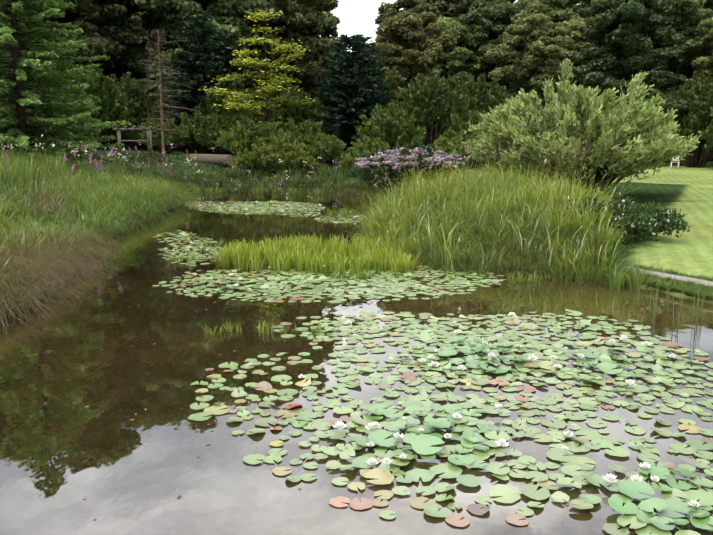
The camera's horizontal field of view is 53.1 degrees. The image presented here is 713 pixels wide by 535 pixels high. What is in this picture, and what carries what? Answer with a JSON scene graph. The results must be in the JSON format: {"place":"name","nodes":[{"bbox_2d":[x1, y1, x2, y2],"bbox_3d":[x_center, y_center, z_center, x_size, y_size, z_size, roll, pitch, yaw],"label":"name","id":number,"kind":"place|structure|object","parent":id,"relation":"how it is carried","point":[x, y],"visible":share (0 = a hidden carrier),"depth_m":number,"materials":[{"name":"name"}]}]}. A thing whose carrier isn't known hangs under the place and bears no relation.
{"place":"outdoors","nodes":[
{"label":"outdoors","id":0,"kind":"place"},
{"bbox_2d":[131,11,149,146],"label":"tree","id":1,"kind":"object","parent":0,"point":[135,17],"depth_m":65.34,"materials":[{"name":"green plant"}]},
{"bbox_2d":[240,87,278,124],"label":"tree","id":2,"kind":"object","parent":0,"point":[261,110],"depth_m":51.65,"materials":[{"name":"green plant"}]},
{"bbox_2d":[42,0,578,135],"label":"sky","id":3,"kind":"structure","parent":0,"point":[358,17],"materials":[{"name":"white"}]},
{"bbox_2d":[320,96,357,132],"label":"tree","id":4,"kind":"object","parent":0,"point":[323,110],"depth_m":51.87,"materials":[{"name":"green plant"}]},
{"bbox_2d":[0,185,712,534],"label":"pond water","id":5,"kind":"structure","parent":0,"point":[219,485],"depth_m":6.32,"materials":[{"name":"brown liquid"}]},
{"bbox_2d":[31,276,691,522],"bbox_3d":[-0.031,0.667,8.809,13.961,0.001,10.753,0,10,-1],"label":"floating debris","id":6,"kind":"object","parent":5,"relation":"on","point":[179,496],"visible":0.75,"depth_m":5.94,"materials":[{"name":"brown plant"}]},
{"bbox_2d":[152,200,712,534],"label":"lily pads","id":7,"kind":"object","parent":5,"relation":"on","point":[634,515],"visible":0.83,"depth_m":6.05,"materials":[{"name":"green plant"}]},
{"bbox_2d":[199,201,699,506],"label":"water lily flowers","id":8,"kind":"object","parent":7,"relation":"on","point":[500,442],"visible":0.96,"depth_m":5.44,"materials":[{"name":"white plant"}]},
{"bbox_2d":[2,145,712,311],"bbox_3d":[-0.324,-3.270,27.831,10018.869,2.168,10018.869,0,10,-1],"label":"ground","id":9,"kind":"structure","parent":0,"point":[688,190],"depth_m":21.56,"materials":[{"name":"green plant"}]},
{"bbox_2d":[0,0,46,54],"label":"tree","id":10,"kind":"object","parent":9,"relation":"on","point":[20,39],"depth_m":46.04,"materials":[{"name":"green plant"}]},
{"bbox_2d":[0,50,70,149],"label":"shrub","id":11,"kind":"object","parent":9,"relation":"on","point":[13,97],"depth_m":43.22,"materials":[{"name":"green plant"}]},
{"bbox_2d":[0,0,131,173],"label":"conifer","id":12,"kind":"object","parent":9,"relation":"on","point":[52,7],"depth_m":27.78,"materials":[{"name":"green plant"}]},
{"bbox_2d":[37,101,100,140],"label":"shrub","id":13,"kind":"object","parent":9,"relation":"on","point":[77,133],"depth_m":42.18,"materials":[{"name":"green plant"}]},
{"bbox_2d":[10,0,131,140],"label":"tree","id":14,"kind":"object","parent":9,"relation":"on","point":[90,36],"depth_m":51.57,"materials":[{"name":"green plant"}]},
{"bbox_2d":[54,68,137,149],"bbox_3d":[-16.373,-9.876,44.333,5.487,5.128,4.893,0,10,-2],"label":"shrub","id":15,"kind":"object","parent":9,"relation":"on","point":[116,102],"depth_m":43.74,"materials":[{"name":"green plant"}]},
{"bbox_2d":[0,134,207,338],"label":"bank grass","id":16,"kind":"structure","parent":9,"relation":"on","point":[34,252],"depth_m":16.84,"materials":[{"name":"green plant"}]},
{"bbox_2d":[43,0,209,82],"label":"tree","id":17,"kind":"object","parent":9,"relation":"on","point":[115,12],"depth_m":54.02,"materials":[{"name":"green plant"}]},
{"bbox_2d":[104,72,160,148],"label":"shrub","id":18,"kind":"object","parent":9,"relation":"on","point":[138,90],"depth_m":48.28,"materials":[{"name":"green plant"}]},
{"bbox_2d":[113,126,154,157],"bbox_3d":[-11.890,-6.720,38.207,2.050,1.660,2.050,-4,11,-21],"label":"wooden frame","id":19,"kind":"object","parent":9,"relation":"on","point":[134,128],"visible":0.9,"depth_m":37.64,"materials":[{"name":"brown wood"}]},
{"bbox_2d":[124,119,159,149],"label":"shrub","id":20,"kind":"object","parent":9,"relation":"on","point":[134,135],"depth_m":45.58,"materials":[{"name":"green plant"}]},
{"bbox_2d":[139,118,187,153],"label":"shrub","id":21,"kind":"object","parent":9,"relation":"on","point":[174,138],"depth_m":42.56,"materials":[{"name":"green plant"}]},
{"bbox_2d":[133,31,200,154],"bbox_3d":[-10.581,-9.649,40.081,3.454,7.000,5.253,-5,11,-26],"label":"bare tree","id":22,"kind":"object","parent":9,"relation":"on","point":[162,124],"visible":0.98,"depth_m":39.70,"materials":[{"name":"brown plant"}]},
{"bbox_2d":[139,80,197,150],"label":"shrub","id":23,"kind":"object","parent":9,"relation":"on","point":[157,97],"depth_m":49.24,"materials":[{"name":"green plant"}]},
{"bbox_2d":[105,0,290,98],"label":"tree","id":24,"kind":"object","parent":9,"relation":"on","point":[228,21],"depth_m":52.67,"materials":[{"name":"green plant"}]},
{"bbox_2d":[176,108,219,153],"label":"shrub","id":25,"kind":"object","parent":9,"relation":"on","point":[191,127],"depth_m":45.21,"materials":[{"name":"green plant"}]},
{"bbox_2d":[162,8,236,153],"bbox_3d":[-10.652,-12.409,48.377,5.148,9.762,4.952,0,10,-1],"label":"dark conifer","id":26,"kind":"object","parent":9,"relation":"on","point":[213,65],"depth_m":47.58,"materials":[{"name":"green plant"}]},
{"bbox_2d":[189,154,233,165],"bbox_3d":[-7.974,-5.821,38.534,2.997,0.618,0.932,7,13,36],"label":"log pile","id":27,"kind":"object","parent":9,"relation":"on","point":[216,159],"visible":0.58,"depth_m":38.05,"materials":[{"name":"brown wood"}]},
{"bbox_2d":[189,87,248,153],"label":"shrub","id":28,"kind":"object","parent":9,"relation":"on","point":[208,101],"depth_m":46.97,"materials":[{"name":"green plant"}]},
{"bbox_2d":[193,109,255,156],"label":"shrub","id":29,"kind":"object","parent":9,"relation":"on","point":[211,134],"depth_m":42.31,"materials":[{"name":"green plant"}]},
{"bbox_2d":[213,120,272,154],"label":"shrub","id":30,"kind":"object","parent":9,"relation":"on","point":[227,139],"depth_m":40.35,"materials":[{"name":"green plant"}]},
{"bbox_2d":[80,137,411,187],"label":"bank grass","id":31,"kind":"structure","parent":9,"relation":"on","point":[282,177],"depth_m":35.88,"materials":[{"name":"green plant"}]},
{"bbox_2d":[231,143,283,174],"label":"shrub","id":32,"kind":"object","parent":9,"relation":"on","point":[256,157],"depth_m":36.49,"materials":[{"name":"green plant"}]},
{"bbox_2d":[198,9,318,140],"bbox_3d":[-5.962,-10.990,43.349,7.423,8.969,7.219,0,10,-1],"label":"yellow tree","id":33,"kind":"object","parent":9,"relation":"on","point":[249,104],"depth_m":42.97,"materials":[{"name":"plant"}]},
{"bbox_2d":[195,0,323,75],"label":"tree","id":34,"kind":"object","parent":9,"relation":"on","point":[228,54],"visible":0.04,"depth_m":55.57,"materials":[{"name":"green plant"}]},
{"bbox_2d":[232,115,286,149],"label":"shrub","id":35,"kind":"object","parent":9,"relation":"on","point":[268,126],"depth_m":40.47,"materials":[{"name":"green plant"}]},
{"bbox_2d":[215,0,338,99],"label":"tree","id":36,"kind":"object","parent":9,"relation":"on","point":[307,30],"depth_m":55.41,"materials":[{"name":"green plant"}]},
{"bbox_2d":[258,133,310,169],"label":"shrub","id":37,"kind":"object","parent":9,"relation":"on","point":[283,147],"depth_m":37.24,"materials":[{"name":"green plant"}]},
{"bbox_2d":[267,128,305,145],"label":"shrub","id":38,"kind":"object","parent":9,"relation":"on","point":[292,137],"visible":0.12,"depth_m":40.86,"materials":[{"name":"green plant"}]},
{"bbox_2d":[275,148,318,173],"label":"shrub","id":39,"kind":"object","parent":9,"relation":"on","point":[294,159],"depth_m":36.58,"materials":[{"name":"green plant"}]},
{"bbox_2d":[263,86,331,131],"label":"shrub","id":40,"kind":"object","parent":9,"relation":"on","point":[303,114],"depth_m":47.76,"materials":[{"name":"green plant"}]},
{"bbox_2d":[285,117,327,150],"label":"shrub","id":41,"kind":"object","parent":9,"relation":"on","point":[306,130],"depth_m":41.67,"materials":[{"name":"green plant"}]},
{"bbox_2d":[303,132,345,152],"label":"shrub","id":42,"kind":"object","parent":9,"relation":"on","point":[330,137],"depth_m":40.85,"materials":[{"name":"green plant"}]},
{"bbox_2d":[307,136,346,167],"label":"shrub","id":43,"kind":"object","parent":9,"relation":"on","point":[330,149],"depth_m":37.51,"materials":[{"name":"green plant"}]},
{"bbox_2d":[307,39,351,106],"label":"tree","id":44,"kind":"object","parent":9,"relation":"on","point":[319,62],"depth_m":68.65,"materials":[{"name":"green plant"}]},
{"bbox_2d":[316,11,345,48],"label":"tree","id":45,"kind":"object","parent":9,"relation":"on","point":[333,21],"visible":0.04,"depth_m":107.99,"materials":[{"name":"green plant"}]},
{"bbox_2d":[309,34,392,157],"bbox_3d":[-0.242,-10.583,44.768,5.560,7.729,5.346,0,10,-1],"label":"conifer","id":46,"kind":"object","parent":9,"relation":"on","point":[341,122],"depth_m":43.88,"materials":[{"name":"green plant"}]},
{"bbox_2d":[336,148,377,170],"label":"shrub","id":47,"kind":"object","parent":9,"relation":"on","point":[349,161],"depth_m":36.34,"materials":[{"name":"green plant"}]},
{"bbox_2d":[346,134,390,155],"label":"shrub","id":48,"kind":"object","parent":9,"relation":"on","point":[371,145],"depth_m":39.06,"materials":[{"name":"green plant"}]},
{"bbox_2d":[357,68,415,149],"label":"shrub","id":49,"kind":"object","parent":9,"relation":"on","point":[389,81],"depth_m":47.32,"materials":[{"name":"green plant"}]},
{"bbox_2d":[354,103,426,149],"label":"shrub","id":50,"kind":"object","parent":9,"relation":"on","point":[398,127],"depth_m":40.34,"materials":[{"name":"green plant"}]},
{"bbox_2d":[349,140,476,197],"bbox_3d":[1.956,-3.263,24.966,4.438,2.391,4.252,0,10,-1],"label":"pink flower bush","id":51,"kind":"object","parent":9,"relation":"on","point":[393,173],"depth_m":24.13,"materials":[{"name":"plant"}]},
{"bbox_2d":[354,147,473,169],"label":"flowers","id":52,"kind":"object","parent":51,"relation":"attached to","point":[392,157],"visible":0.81,"depth_m":23.64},
{"bbox_2d":[374,0,454,33],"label":"tree","id":53,"kind":"object","parent":9,"relation":"on","point":[386,10],"visible":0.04,"depth_m":87.45,"materials":[{"name":"green plant"}]},
{"bbox_2d":[374,11,457,100],"bbox_3d":[3.819,-12.885,50.787,5.796,10.193,7.776,-1,10,-6],"label":"tree","id":54,"kind":"object","parent":9,"relation":"on","point":[401,32],"depth_m":47.92,"materials":[{"name":"green plant"}]},
{"bbox_2d":[387,70,469,149],"bbox_3d":[4.582,-9.200,43.469,5.942,5.554,5.299,1,10,3],"label":"shrub","id":55,"kind":"object","parent":9,"relation":"on","point":[423,99],"depth_m":42.23,"materials":[{"name":"green plant"}]},
{"bbox_2d":[164,186,704,335],"bbox_3d":[-1.808,-1.521,19.213,7.032,0.754,24.362,-3,11,-17],"label":"iris and tufts","id":56,"kind":"object","parent":9,"relation":"on","point":[301,254],"visible":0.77,"depth_m":12.46,"materials":[{"name":"green plant"}]},
{"bbox_2d":[427,132,476,167],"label":"shrub","id":57,"kind":"object","parent":9,"relation":"on","point":[442,142],"depth_m":37.01,"materials":[{"name":"green plant"}]},
{"bbox_2d":[427,17,491,130],"bbox_3d":[6.731,-14.643,59.144,8.978,11.770,6.692,5,11,25],"label":"tree","id":58,"kind":"object","parent":9,"relation":"on","point":[460,33],"depth_m":56.12,"materials":[{"name":"green plant"}]},
{"bbox_2d":[434,109,495,169],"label":"shrub","id":59,"kind":"object","parent":9,"relation":"on","point":[459,127],"depth_m":40.36,"materials":[{"name":"green plant"}]},
{"bbox_2d":[411,0,534,43],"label":"tree","id":60,"kind":"object","parent":9,"relation":"on","point":[456,8],"depth_m":82.14,"materials":[{"name":"green plant"}]},
{"bbox_2d":[438,73,513,166],"bbox_3d":[8.694,-10.037,48.750,6.009,6.298,6.738,8,13,39],"label":"shrub","id":61,"kind":"object","parent":9,"relation":"on","point":[481,101],"depth_m":47.89,"materials":[{"name":"green plant"}]},
{"bbox_2d":[439,0,532,95],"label":"tree","id":62,"kind":"object","parent":9,"relation":"on","point":[495,16],"depth_m":56.48,"materials":[{"name":"green plant"}]},
{"bbox_2d":[343,133,658,282],"bbox_3d":[2.835,-1.856,17.886,7.245,2.920,15.440,0,10,-1],"label":"reed clump","id":63,"kind":"object","parent":9,"relation":"on","point":[452,221],"visible":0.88,"depth_m":13.79,"materials":[{"name":"green plant"}]},
{"bbox_2d":[490,92,545,119],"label":"shrub","id":64,"kind":"object","parent":9,"relation":"on","point":[503,100],"depth_m":45.48,"materials":[{"name":"green plant"}]},
{"bbox_2d":[483,1,582,107],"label":"tree","id":65,"kind":"object","parent":9,"relation":"on","point":[530,34],"depth_m":50.94,"materials":[{"name":"green plant"}]},
{"bbox_2d":[534,0,585,22],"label":"tree","id":66,"kind":"object","parent":9,"relation":"on","point":[556,9],"depth_m":85.14,"materials":[{"name":"green plant"}]},
{"bbox_2d":[461,58,701,196],"bbox_3d":[7.178,-4.521,23.243,7.480,4.562,7.394,0,10,-1],"label":"willow bush","id":67,"kind":"object","parent":9,"relation":"on","point":[601,114],"depth_m":21.58,"materials":[{"name":"green plant"}]},
{"bbox_2d":[554,16,641,84],"bbox_3d":[18.310,-14.335,57.370,9.251,12.127,6.895,5,11,25],"label":"tree","id":68,"kind":"object","parent":9,"relation":"on","point":[577,25],"visible":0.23,"depth_m":55.30,"materials":[{"name":"green plant"}]},
{"bbox_2d":[557,0,650,53],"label":"tree","id":69,"kind":"object","parent":9,"relation":"on","point":[588,3],"depth_m":86.68,"materials":[{"name":"green plant"}]},
{"bbox_2d":[549,190,691,241],"bbox_3d":[5.030,-1.020,14.115,2.125,1.010,3.212,-3,11,-18],"label":"flowering shrub","id":70,"kind":"object","parent":9,"relation":"on","point":[638,214],"depth_m":13.26,"materials":[{"name":"green plant"}]},
{"bbox_2d":[555,258,712,304],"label":"bank fringe grass","id":71,"kind":"structure","parent":9,"relation":"on","point":[689,290],"depth_m":10.74,"materials":[{"name":"green plant"}]},
{"bbox_2d":[571,0,709,118],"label":"tree","id":72,"kind":"object","parent":9,"relation":"on","point":[631,26],"depth_m":49.12,"materials":[{"name":"green plant"}]},
{"bbox_2d":[624,267,712,286],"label":"lawn edging kerb","id":73,"kind":"structure","parent":9,"relation":"on","point":[673,276],"depth_m":10.62,"materials":[{"name":"stone"}]},
{"bbox_2d":[670,156,679,168],"bbox_3d":[20.927,-6.917,46.817,0.500,0.880,0.480,6,12,30],"label":"garden chair","id":74,"kind":"object","parent":9,"relation":"on","point":[678,162],"visible":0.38,"depth_m":46.61,"materials":[{"name":"white plastic"}]},
{"bbox_2d":[664,86,688,163],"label":"shrub","id":75,"kind":"object","parent":9,"relation":"on","point":[672,89],"depth_m":54.80,"materials":[{"name":"green plant"}]},
{"bbox_2d":[644,6,712,157],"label":"tree","id":76,"kind":"object","parent":9,"relation":"on","point":[686,56],"depth_m":56.56,"materials":[{"name":"green plant"}]},
{"bbox_2d":[660,0,712,15],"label":"tree","id":77,"kind":"object","parent":9,"relation":"on","point":[705,4],"depth_m":81.77,"materials":[{"name":"green plant"}]},
{"bbox_2d":[666,17,712,96],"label":"tree","id":78,"kind":"object","parent":9,"relation":"on","point":[702,64],"depth_m":52.21,"materials":[{"name":"green plant"}]},
{"bbox_2d":[671,76,712,167],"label":"shrub","id":79,"kind":"object","parent":9,"relation":"on","point":[699,98],"depth_m":48.29,"materials":[{"name":"green plant"}]},
{"bbox_2d":[698,107,712,144],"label":"tree","id":80,"kind":"object","parent":9,"relation":"on","point":[707,134],"depth_m":44.66,"materials":[{"name":"green plant"}]},
{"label":"tree trunk","id":81,"kind":"object","parent":9,"relation":"on","visible":0},
{"bbox_2d":[314,8,334,37],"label":"tree","id":82,"kind":"object","parent":81,"relation":"attached to","point":[324,24],"depth_m":79.81,"materials":[{"name":"green plant"}]},
{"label":"tree trunk","id":83,"kind":"object","parent":9,"relation":"on","visible":0},
{"bbox_2d":[354,33,385,66],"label":"tree","id":84,"kind":"object","parent":83,"relation":"attached to","point":[373,48],"depth_m":72.89,"materials":[{"name":"green plant"}]},
{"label":"shrub stems","id":85,"kind":"object","parent":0,"visible":0},
{"bbox_2d":[317,59,381,106],"bbox_3d":[-0.143,-15.478,64.721,8.193,7.274,9.188,7,12,35],"label":"tree","id":86,"kind":"object","parent":85,"relation":"attached to","point":[378,67],"visible":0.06,"depth_m":62.94,"materials":[{"name":"green plant"}]}
]}

